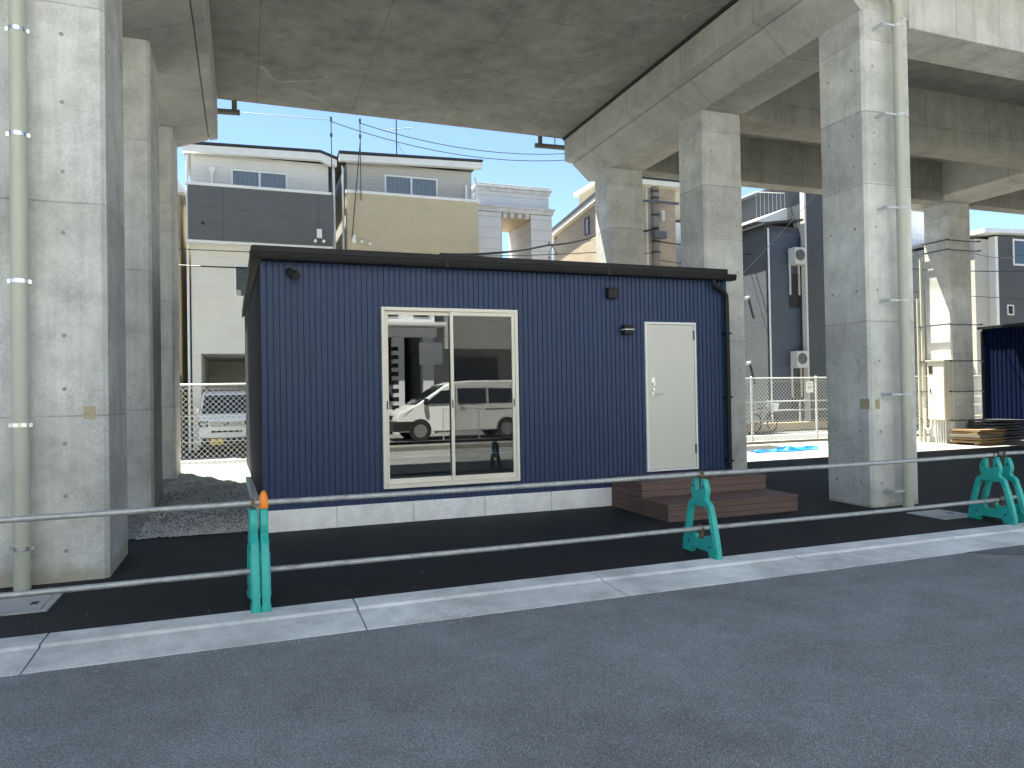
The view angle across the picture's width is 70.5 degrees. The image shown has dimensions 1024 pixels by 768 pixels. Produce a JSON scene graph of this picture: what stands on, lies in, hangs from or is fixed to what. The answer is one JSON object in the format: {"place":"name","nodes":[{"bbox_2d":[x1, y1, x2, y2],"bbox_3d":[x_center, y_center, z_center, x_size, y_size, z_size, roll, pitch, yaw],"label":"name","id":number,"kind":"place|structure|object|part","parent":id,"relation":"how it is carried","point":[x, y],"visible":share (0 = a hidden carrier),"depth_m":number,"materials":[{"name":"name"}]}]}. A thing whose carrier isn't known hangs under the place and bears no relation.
{"place":"outdoors","nodes":[
{"label":"outdoors","id":0,"kind":"place"},
{"bbox_2d":[178,181,192,450],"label":"house","id":1,"kind":"structure","parent":0,"point":[183,337],"depth_m":22.03,"materials":[{"name":"white paint"}]},
{"bbox_2d":[180,376,181,449],"bbox_3d":[-9.934,0.857,21.062,0.600,2.200,0.050,-1,-1,-20],"label":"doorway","id":2,"kind":"structure","parent":1,"relation":"in","point":[180,376],"depth_m":21.14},
{"bbox_2d":[181,443,245,454],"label":"house forecourt","id":3,"kind":"structure","parent":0,"point":[211,451],"depth_m":20.93,"materials":[{"name":"concrete"}]},
{"bbox_2d":[195,391,245,452],"bbox_3d":[-8.623,1.093,21.965,1.680,1.774,3.438,-1,-1,-20],"label":"parked car","id":4,"kind":"object","parent":3,"relation":"on","point":[222,409],"visible":0.69,"depth_m":20.54,"materials":[{"name":"white paint"}]},
{"bbox_2d":[182,142,337,450],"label":"house","id":5,"kind":"structure","parent":3,"relation":"on","point":[241,197],"depth_m":21.59,"materials":[{"name":"beige paint"}]},
{"bbox_2d":[178,248,248,251],"bbox_3d":[-9.069,-3.892,20.581,9.006,0.169,0.023,-1,-1,-22],"label":"overhead wire","id":6,"kind":"object","parent":5,"relation":"attached to","point":[214,250],"visible":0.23,"depth_m":20.79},
{"bbox_2d":[234,265,247,297],"bbox_3d":[-7.960,-3.080,21.759,0.720,0.980,0.075,-1,-1,-20],"label":"window","id":7,"kind":"structure","parent":5,"relation":"in","point":[240,274],"depth_m":21.69,"materials":[{"name":"white paint"}]},
{"bbox_2d":[231,169,287,188],"bbox_3d":[-7.651,-6.013,21.961,1.610,0.880,0.075,-1,-1,-20],"label":"window","id":8,"kind":"structure","parent":5,"relation":"in","point":[238,176],"depth_m":21.95,"materials":[{"name":"glass"}]},
{"bbox_2d":[330,117,332,197],"bbox_3d":[-5.544,-6.957,22.244,0.074,2.500,0.074,0,-1,-43],"label":"service mast","id":9,"kind":"object","parent":5,"relation":"attached to","point":[331,134],"visible":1,"depth_m":22.23,"materials":[{"name":"grey metal"}]},
{"bbox_2d":[240,112,328,119],"bbox_3d":[-9.500,-8.000,20.766,8.420,0.130,0.017,-1,-1,-20],"label":"overhead wire","id":10,"kind":"object","parent":9,"relation":"attached to","point":[285,116],"visible":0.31,"depth_m":21.77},
{"bbox_2d":[331,121,563,160],"bbox_3d":[-0.142,-8.238,24.719,11.920,1.287,0.025,-1,-1,-25],"label":"overhead wire","id":11,"kind":"object","parent":9,"relation":"attached to","point":[447,152],"visible":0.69,"depth_m":23.77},
{"bbox_2d":[328,150,482,255],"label":"house","id":12,"kind":"structure","parent":3,"relation":"on","point":[417,204],"depth_m":23.31,"materials":[{"name":"beige"}]},
{"bbox_2d":[352,139,360,237],"bbox_3d":[-4.829,-6.066,22.445,0.327,3.103,0.027,-1,-1,-18],"label":"overhead wire","id":13,"kind":"object","parent":12,"relation":"attached to","point":[356,188],"visible":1,"depth_m":22.44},
{"bbox_2d":[359,118,361,199],"bbox_3d":[-4.720,-6.992,22.551,0.074,2.550,0.074,-1,-1,2],"label":"service mast","id":14,"kind":"object","parent":12,"relation":"on","point":[360,156],"visible":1,"depth_m":22.53,"materials":[{"name":"grey metal"}]},
{"bbox_2d":[385,120,412,153],"bbox_3d":[-3.875,-8.037,24.131,1.157,1.550,0.260,-1,-1,-20],"label":"tv antenna","id":15,"kind":"object","parent":12,"relation":"on","point":[396,135],"visible":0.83,"depth_m":24.13,"materials":[{"name":"grey metal"}]},
{"bbox_2d":[384,174,437,196],"bbox_3d":[-3.275,-6.239,23.586,1.750,1.020,0.075,-1,-1,-20],"label":"window","id":16,"kind":"structure","parent":12,"relation":"in","point":[392,183],"depth_m":23.57,"materials":[{"name":"glass"}]},
{"bbox_2d":[179,265,247,268],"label":"overhead wire","id":17,"kind":"object","parent":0,"point":[214,266],"visible":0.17,"depth_m":20.41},
{"bbox_2d":[0,552,1023,767],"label":"road","id":18,"kind":"structure","parent":0,"point":[789,686],"depth_m":3.79,"materials":[{"name":"grey asphalt"}]},
{"bbox_2d":[1,482,1000,767],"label":"road grit","id":19,"kind":"object","parent":18,"relation":"on","point":[467,636],"visible":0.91,"depth_m":4.83,"materials":[{"name":"gravel"}]},
{"bbox_2d":[969,545,1023,554],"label":"road patch","id":20,"kind":"object","parent":18,"relation":"on","point":[1015,550],"visible":1,"depth_m":6.75,"materials":[{"name":"grey asphalt"}]},
{"bbox_2d":[0,446,1023,638],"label":"parking lot","id":21,"kind":"structure","parent":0,"point":[945,481],"depth_m":7.12,"materials":[{"name":"black asphalt"}]},
{"bbox_2d":[0,593,62,615],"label":"manhole lid","id":22,"kind":"object","parent":21,"relation":"on","point":[26,605],"visible":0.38,"depth_m":5.39,"materials":[{"name":"concrete"}]},
{"bbox_2d":[0,0,127,587],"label":"viaduct pillar","id":23,"kind":"structure","parent":21,"relation":"on","point":[77,344],"depth_m":6.13,"materials":[{"name":"concrete"}]},
{"bbox_2d":[5,0,33,590],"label":"drain pipe","id":24,"kind":"object","parent":23,"relation":"attached to","point":[19,281],"visible":0.96,"depth_m":5.86,"materials":[{"name":"beige plastic"}]},
{"bbox_2d":[122,0,1023,214],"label":"viaduct deck","id":25,"kind":"structure","parent":23,"relation":"on","point":[597,87],"depth_m":12.32,"materials":[{"name":"concrete"}]},
{"bbox_2d":[217,101,239,115],"bbox_3d":[-5.447,-5.305,13.898,0.425,0.295,0.109,-1,-1,-20],"label":"deck drain","id":26,"kind":"object","parent":25,"relation":"attached to","point":[233,111],"visible":0.83,"depth_m":13.88,"materials":[{"name":"grey metal"}]},
{"bbox_2d":[534,136,563,149],"bbox_3d":[0.853,-5.405,16.234,0.723,0.295,0.109,-1,-1,-20],"label":"deck drain","id":27,"kind":"object","parent":25,"relation":"attached to","point":[539,144],"visible":1,"depth_m":16.16,"materials":[{"name":"grey metal"}]},
{"bbox_2d":[247,499,260,613],"bbox_3d":[-1.908,1.233,5.342,0.068,0.776,0.544,-1,-1,-23],"label":"barrier stand","id":28,"kind":"object","parent":21,"relation":"on","point":[253,578],"visible":0.99,"depth_m":5.18,"materials":[{"name":"teal plastic"}]},
{"bbox_2d":[0,568,249,598],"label":"barrier pipe","id":29,"kind":"object","parent":28,"relation":"attached to","point":[79,588],"visible":0.88,"depth_m":5.03,"materials":[{"name":"silver metal"}]},
{"bbox_2d":[0,500,255,523],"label":"barrier pipe","id":30,"kind":"object","parent":28,"relation":"attached to","point":[58,516],"visible":1,"depth_m":5.03,"materials":[{"name":"silver metal"}]},
{"bbox_2d":[258,490,271,611],"bbox_3d":[-1.838,1.204,5.368,0.076,0.832,0.544,-1,-1,-21],"label":"barrier stand","id":31,"kind":"object","parent":21,"relation":"on","point":[265,566],"visible":0.88,"depth_m":5.20,"materials":[{"name":"teal plastic"}]},
{"bbox_2d":[683,470,722,559],"bbox_3d":[1.749,1.186,6.697,0.068,0.776,0.544,-1,-1,-20],"label":"barrier stand","id":32,"kind":"object","parent":21,"relation":"on","point":[694,540],"visible":0.99,"depth_m":6.64,"materials":[{"name":"teal plastic"}]},
{"bbox_2d":[251,471,704,505],"bbox_3d":[-0.077,0.859,6.027,3.952,0.049,0.043,-1,-1,-20],"label":"barrier pipe","id":33,"kind":"object","parent":32,"relation":"attached to","point":[451,490],"visible":0.98,"depth_m":5.92,"materials":[{"name":"silver metal"}]},
{"bbox_2d":[271,526,703,571],"bbox_3d":[-0.078,1.359,6.017,3.932,0.049,0.043,-1,-1,-20],"label":"barrier pipe","id":34,"kind":"object","parent":32,"relation":"attached to","point":[456,552],"visible":0.81,"depth_m":5.92,"materials":[{"name":"silver metal"}]},
{"bbox_2d":[701,498,999,530],"bbox_3d":[3.561,1.316,7.377,3.942,0.049,0.043,-1,-1,-20],"label":"barrier pipe","id":35,"kind":"object","parent":32,"relation":"attached to","point":[809,518],"visible":0.96,"depth_m":7.30,"materials":[{"name":"silver metal"}]},
{"bbox_2d":[704,453,996,475],"bbox_3d":[3.543,0.814,7.380,3.922,0.049,0.043,-1,-1,-20],"label":"barrier pipe","id":36,"kind":"object","parent":32,"relation":"attached to","point":[777,469],"visible":1,"depth_m":7.28,"materials":[{"name":"silver metal"}]},
{"bbox_2d":[611,469,797,521],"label":"wooden steps","id":37,"kind":"structure","parent":21,"relation":"on","point":[743,494],"depth_m":8.95,"materials":[{"name":"brown wood"}]},
{"bbox_2d":[678,110,746,469],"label":"viaduct pillar","id":38,"kind":"structure","parent":21,"relation":"on","point":[710,190],"depth_m":12.52,"materials":[{"name":"concrete"}]},
{"bbox_2d":[819,9,917,507],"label":"viaduct pillar","id":39,"kind":"structure","parent":21,"relation":"on","point":[859,242],"depth_m":9.30,"materials":[{"name":"concrete"}]},
{"bbox_2d":[873,0,913,506],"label":"drain pipe","id":40,"kind":"object","parent":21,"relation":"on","point":[900,208],"visible":0.98,"depth_m":9.10,"materials":[{"name":"beige plastic"}]},
{"bbox_2d":[907,509,967,519],"bbox_3d":[5.062,1.583,8.520,0.540,0.112,0.500,-1,-1,-20],"label":"manhole lid","id":41,"kind":"object","parent":21,"relation":"on","point":[942,514],"visible":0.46,"depth_m":8.50,"materials":[{"name":"concrete"}]},
{"bbox_2d":[968,452,1017,524],"bbox_3d":[5.338,1.141,8.061,0.068,0.776,0.544,-1,-1,-20],"label":"barrier stand","id":42,"kind":"object","parent":21,"relation":"on","point":[1007,514],"visible":0.98,"depth_m":8.02,"materials":[{"name":"teal plastic"}]},
{"bbox_2d":[977,322,1023,440],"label":"storage shed","id":43,"kind":"structure","parent":21,"relation":"on","point":[1002,364],"depth_m":19.52,"materials":[{"name":"blue metal"}]},
{"bbox_2d":[981,451,1023,522],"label":"barrier stand","id":44,"kind":"object","parent":21,"relation":"on","point":[1008,468],"visible":0.6,"depth_m":8.07,"materials":[{"name":"teal plastic"}]},
{"bbox_2d":[1000,495,1016,499],"bbox_3d":[7.299,1.269,8.817,3.812,0.049,0.043,-1,-1,-20],"label":"barrier pipe","id":45,"kind":"object","parent":44,"relation":"attached to","point":[1003,498],"visible":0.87,"depth_m":8.16,"materials":[{"name":"silver metal"}]},
{"bbox_2d":[998,450,1023,455],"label":"barrier pipe","id":46,"kind":"object","parent":44,"relation":"attached to","point":[1011,453],"visible":1,"depth_m":8.20,"materials":[{"name":"silver metal"}]},
{"label":"gravel strip","id":47,"kind":"structure","parent":21,"relation":"on","visible":0},
{"bbox_2d":[128,463,251,539],"bbox_3d":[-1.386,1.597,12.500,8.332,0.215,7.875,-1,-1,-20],"label":"gravel","id":48,"kind":"structure","parent":47,"relation":"on","point":[198,531],"depth_m":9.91,"materials":[{"name":"grey gravel"}]},
{"bbox_2d":[48,415,1014,634],"bbox_3d":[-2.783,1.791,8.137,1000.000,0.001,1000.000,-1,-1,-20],"label":"ground","id":49,"kind":"structure","parent":0,"point":[749,462],"depth_m":21.15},
{"bbox_2d":[122,37,162,508],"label":"viaduct pillar","id":50,"kind":"structure","parent":49,"relation":"on","point":[142,289],"depth_m":9.37,"materials":[{"name":"concrete"}]},
{"bbox_2d":[159,126,180,478],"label":"viaduct pillar","id":51,"kind":"structure","parent":49,"relation":"on","point":[170,339],"depth_m":12.41,"materials":[{"name":"concrete"}]},
{"bbox_2d":[241,245,736,532],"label":"site office","id":52,"kind":"structure","parent":49,"relation":"on","point":[373,371],"depth_m":9.03,"materials":[{"name":"metal"}]},
{"bbox_2d":[381,307,519,488],"bbox_3d":[-0.733,0.153,8.914,1.731,2.167,0.087,-1,-1,-20],"label":"window","id":53,"kind":"structure","parent":52,"relation":"in","point":[450,376],"depth_m":8.91,"materials":[{"name":"beige metal"}]},
{"bbox_2d":[647,324,696,469],"bbox_3d":[2.215,0.172,9.989,0.759,1.981,0.098,-1,-1,-20],"label":"door","id":54,"kind":"structure","parent":52,"relation":"in","point":[670,348],"depth_m":10.00,"materials":[{"name":"beige paint"}]},
{"bbox_2d":[0,523,1023,676],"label":"kerb","id":55,"kind":"structure","parent":49,"relation":"on","point":[36,653],"depth_m":5.31,"materials":[{"name":"concrete"}]},
{"bbox_2d":[471,182,554,259],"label":"building","id":56,"kind":"structure","parent":49,"relation":"on","point":[522,215],"depth_m":28.72,"materials":[{"name":"white stone"}]},
{"bbox_2d":[180,375,981,464],"bbox_3d":[6.187,0.831,19.799,35.055,2.060,0.220,-1,-1,-20],"label":"chain link fence","id":57,"kind":"object","parent":49,"relation":"on","point":[770,441],"visible":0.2,"depth_m":19.99,"materials":[{"name":"metal"}]},
{"bbox_2d":[806,381,812,392],"bbox_3d":[8.487,0.081,20.632,0.240,0.320,0.012,-1,-1,-20],"label":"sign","id":58,"kind":"object","parent":57,"relation":"attached to","point":[809,386],"visible":1,"depth_m":20.62,"materials":[{"name":"white paint"}]},
{"bbox_2d":[552,177,679,266],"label":"house","id":59,"kind":"structure","parent":49,"relation":"on","point":[578,222],"depth_m":28.80,"materials":[{"name":"brick"}]},
{"bbox_2d":[584,217,589,235],"bbox_3d":[3.058,-6.416,29.454,0.070,0.700,0.380,-1,-1,-20],"label":"window","id":60,"kind":"structure","parent":59,"relation":"in","point":[586,221],"depth_m":29.45,"materials":[{"name":"glass"}]},
{"bbox_2d":[643,186,678,265],"bbox_3d":[5.498,-3.736,27.180,1.800,11.000,0.555,-1,-1,-20],"label":"utility pole","id":61,"kind":"object","parent":49,"relation":"on","point":[657,234],"visible":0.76,"depth_m":27.22,"materials":[{"name":"concrete"}]},
{"bbox_2d":[360,123,563,154],"bbox_3d":[0.296,-8.509,24.939,11.151,1.356,0.025,-1,-1,-25],"label":"overhead wire","id":62,"kind":"object","parent":61,"relation":"attached to","point":[454,146],"visible":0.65,"depth_m":23.85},
{"bbox_2d":[439,227,657,255],"bbox_3d":[1.553,-4.945,24.950,8.941,1.776,0.249,-1,-1,-30],"label":"overhead wire","id":63,"kind":"object","parent":61,"relation":"attached to","point":[523,249],"visible":0.66,"depth_m":24.16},
{"bbox_2d":[548,236,556,259],"bbox_3d":[1.387,-4.646,24.717,0.320,0.800,0.062,-1,-1,-20],"label":"insulator cluster","id":64,"kind":"object","parent":63,"relation":"attached to","point":[553,247],"visible":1,"depth_m":24.73,"materials":[{"name":"grey ceramic"}]},
{"bbox_2d":[488,252,657,255],"bbox_3d":[1.286,-4.443,24.804,9.539,0.929,0.234,-1,-1,-30],"label":"overhead wire","id":65,"kind":"object","parent":61,"relation":"attached to","point":[551,254],"visible":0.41,"depth_m":24.73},
{"bbox_2d":[660,241,1023,271],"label":"overhead wire","id":66,"kind":"object","parent":61,"relation":"attached to","point":[913,268],"visible":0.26,"depth_m":33.56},
{"bbox_2d":[911,210,923,251],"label":"house","id":67,"kind":"structure","parent":49,"relation":"on","point":[917,221],"depth_m":38.73,"materials":[{"name":"white tile"}]},
{"bbox_2d":[912,228,1023,414],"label":"house","id":68,"kind":"structure","parent":49,"relation":"on","point":[1003,244],"depth_m":35.23,"materials":[{"name":"grey paint"}]},
{"bbox_2d":[970,252,1022,257],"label":"overhead wire","id":69,"kind":"object","parent":68,"relation":"attached to","point":[993,257],"visible":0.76,"depth_m":26.66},
{"bbox_2d":[1007,305,1013,314],"bbox_3d":[24.317,-3.612,35.329,0.450,0.500,0.075,-1,-1,-20],"label":"window","id":70,"kind":"structure","parent":68,"relation":"in","point":[1010,308],"depth_m":35.34,"materials":[{"name":"white paint"}]},
{"bbox_2d":[1012,239,1023,265],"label":"window","id":71,"kind":"structure","parent":68,"relation":"in","point":[1017,244],"depth_m":35.60,"materials":[{"name":"white paint"}]},
{"bbox_2d":[181,424,976,464],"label":"back street","id":72,"kind":"structure","parent":0,"point":[243,458],"depth_m":22.23,"materials":[{"name":"grey asphalt"}]},
{"bbox_2d":[182,428,922,461],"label":"white line","id":73,"kind":"object","parent":72,"relation":"on","point":[235,459],"depth_m":18.21,"materials":[{"name":"paint"}]},
{"bbox_2d":[750,401,778,432],"bbox_3d":[8.657,1.131,24.869,1.704,1.065,0.582,0,-1,-40],"label":"bicycle","id":74,"kind":"object","parent":72,"relation":"on","point":[774,406],"visible":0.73,"depth_m":25.08,"materials":[{"name":"metal"}]},
{"bbox_2d":[177,99,1023,259],"label":"sky","id":75,"kind":"structure","parent":0,"point":[563,179],"materials":[{"name":"blue"}]},
{"bbox_2d":[747,195,814,268],"bbox_3d":[9.447,-5.058,26.985,4.616,4.312,0.018,-1,-1,-18],"label":"overhead wire","id":76,"kind":"object","parent":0,"point":[780,233],"visible":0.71,"depth_m":27.19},
{"bbox_2d":[747,436,1023,462],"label":"concrete apron","id":77,"kind":"object","parent":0,"point":[822,450],"depth_m":17.38,"materials":[{"name":"white concrete"}]},
{"bbox_2d":[595,168,643,264],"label":"viaduct pillar","id":78,"kind":"structure","parent":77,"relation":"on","point":[619,212],"depth_m":15.62,"materials":[{"name":"concrete"}]},
{"bbox_2d":[747,445,782,450],"bbox_3d":[5.223,1.660,18.040,3.900,0.032,1.200,-1,-1,-20],"label":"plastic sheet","id":79,"kind":"object","parent":77,"relation":"on","point":[751,448],"visible":0.14,"depth_m":18.56,"materials":[{"name":"white plastic"}]},
{"bbox_2d":[749,445,818,452],"bbox_3d":[6.562,1.545,17.454,2.094,0.119,0.445,-1,-1,-25],"label":"tarpaulin","id":80,"kind":"object","parent":77,"relation":"on","point":[792,448],"visible":1,"depth_m":17.37,"materials":[{"name":"blue plastic"}]},
{"bbox_2d":[923,202,974,443],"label":"viaduct pillar","id":81,"kind":"structure","parent":77,"relation":"on","point":[948,285],"depth_m":19.04,"materials":[{"name":"concrete"}]},
{"bbox_2d":[923,359,952,443],"bbox_3d":[11.211,0.482,19.123,0.330,2.225,0.769,-1,-1,-20],"label":"electric cabinet","id":82,"kind":"object","parent":81,"relation":"attached to","point":[939,389],"visible":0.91,"depth_m":18.91,"materials":[{"name":"beige metal"}]},
{"bbox_2d":[928,366,931,373],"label":"meter window","id":83,"kind":"structure","parent":82,"relation":"in","point":[929,367],"depth_m":19.12,"materials":[{"name":"black plastic"}]},
{"bbox_3d":[11.120,0.187,18.983,0.012,1.485,0.470,-1,-1,-20],"label":"door","id":84,"kind":"part","parent":82,"relation":"part of","materials":[{"name":"beige paint"}]},
{"bbox_2d":[912,239,985,441],"bbox_3d":[11.542,-1.109,19.118,0.791,5.335,1.620,0,-2,-64],"label":"conduit","id":85,"kind":"object","parent":77,"relation":"on","point":[922,391],"visible":0.88,"depth_m":19.57,"materials":[{"name":"beige plastic"}]},
{"bbox_2d":[953,442,1000,445],"bbox_3d":[11.876,1.516,18.503,0.840,0.060,0.680,-1,-1,-20],"label":"pallet","id":86,"kind":"object","parent":77,"relation":"on","point":[975,444],"visible":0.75,"depth_m":18.22,"materials":[{"name":"brown wood"}]},
{"bbox_2d":[950,439,1004,443],"bbox_3d":[11.886,1.456,18.502,0.920,0.055,0.800,-1,-1,-22],"label":"plywood board","id":87,"kind":"object","parent":86,"relation":"on","point":[978,442],"visible":0.84,"depth_m":18.22,"materials":[{"name":"brown wood"}]},
{"bbox_2d":[951,437,1004,440],"bbox_3d":[11.909,1.384,18.511,0.920,0.055,0.800,-1,-1,-23],"label":"plywood board","id":88,"kind":"object","parent":87,"relation":"on","point":[981,439],"visible":0.76,"depth_m":18.23,"materials":[{"name":"brown wood"}]},
{"bbox_2d":[949,434,1003,437],"bbox_3d":[11.845,1.307,18.471,0.920,0.065,0.800,-1,-1,-23],"label":"plywood board","id":89,"kind":"object","parent":88,"relation":"on","point":[976,436],"visible":0.82,"depth_m":18.18,"materials":[{"name":"brown wood"}]},
{"bbox_2d":[949,431,1004,434],"bbox_3d":[11.881,1.240,18.514,0.920,0.055,0.800,-1,-1,-18],"label":"plywood board","id":90,"kind":"object","parent":89,"relation":"on","point":[976,433],"visible":0.84,"depth_m":18.21,"materials":[{"name":"brown wood"}]},
{"bbox_2d":[950,428,1005,431],"bbox_3d":[11.880,1.168,18.473,0.920,0.055,0.800,-1,-1,-21],"label":"plywood board","id":91,"kind":"object","parent":90,"relation":"on","point":[977,429],"visible":0.91,"depth_m":18.22,"materials":[{"name":"brown wood"}]},
{"bbox_2d":[966,424,1023,427],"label":"steel panel","id":92,"kind":"object","parent":91,"relation":"on","point":[996,426],"visible":0.69,"depth_m":18.62,"materials":[{"name":"black metal"}]},
{"bbox_2d":[967,421,1023,424],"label":"steel panel","id":93,"kind":"object","parent":92,"relation":"on","point":[994,423],"visible":0.89,"depth_m":18.64,"materials":[{"name":"black metal"}]},
{"bbox_2d":[968,419,1023,421],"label":"steel panel","id":94,"kind":"object","parent":93,"relation":"on","point":[994,420],"visible":0.77,"depth_m":18.63,"materials":[{"name":"black metal"}]},
{"bbox_2d":[997,440,1023,444],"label":"steel panel","id":95,"kind":"object","parent":77,"relation":"on","point":[1012,442],"visible":0.35,"depth_m":18.52,"materials":[{"name":"black metal"}]},
{"bbox_2d":[1002,438,1023,440],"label":"steel panel","id":96,"kind":"object","parent":95,"relation":"on","point":[1012,439],"visible":0.3,"depth_m":18.56,"materials":[{"name":"black metal"}]},
{"bbox_2d":[1004,435,1023,438],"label":"steel panel","id":97,"kind":"object","parent":96,"relation":"on","point":[1013,436],"visible":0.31,"depth_m":18.57,"materials":[{"name":"black metal"}]},
{"bbox_2d":[1004,433,1023,434],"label":"steel panel","id":98,"kind":"object","parent":97,"relation":"on","point":[1014,434],"visible":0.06,"depth_m":18.62,"materials":[{"name":"black metal"}]},
{"bbox_2d":[1004,430,1023,432],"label":"steel panel","id":99,"kind":"object","parent":98,"relation":"on","point":[1010,431],"visible":0.37,"depth_m":18.59,"materials":[{"name":"black metal"}]},
{"bbox_2d":[1000,427,1023,429],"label":"steel panel","id":100,"kind":"object","parent":99,"relation":"on","point":[1010,428],"visible":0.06,"depth_m":18.57,"materials":[{"name":"black metal"}]},
{"label":"back pavement","id":101,"kind":"structure","parent":0,"visible":0},
{"bbox_2d":[741,191,808,423],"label":"house","id":102,"kind":"structure","parent":101,"relation":"on","point":[773,332],"depth_m":28.16,"materials":[{"name":"grey paint"}]},
{"bbox_2d":[789,273,799,307],"bbox_3d":[11.032,-3.644,28.282,0.500,1.350,0.040,-1,-1,-20],"label":"window","id":103,"kind":"structure","parent":102,"relation":"in","point":[794,299],"depth_m":28.25,"materials":[{"name":"black glass"}]},
{"bbox_2d":[791,376,802,408],"bbox_3d":[11.101,0.355,28.232,0.500,1.350,0.040,-1,-1,-20],"label":"window","id":104,"kind":"structure","parent":102,"relation":"in","point":[794,380],"depth_m":28.21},
{"bbox_2d":[742,189,826,420],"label":"house","id":105,"kind":"structure","parent":101,"relation":"on","point":[810,226],"depth_m":28.30,"materials":[{"name":"grey paint"}]},
{"bbox_2d":[660,260,1022,298],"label":"overhead wire","id":106,"kind":"object","parent":105,"relation":"attached to","point":[913,291],"visible":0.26,"depth_m":33.53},
{"bbox_2d":[746,396,981,430],"bbox_3d":[12.482,1.108,27.353,16.060,1.076,0.200,-1,-1,-20],"label":"garden railing","id":107,"kind":"object","parent":101,"relation":"on","point":[788,427],"visible":0.09,"depth_m":26.48,"materials":[{"name":"white metal"}]}
]}

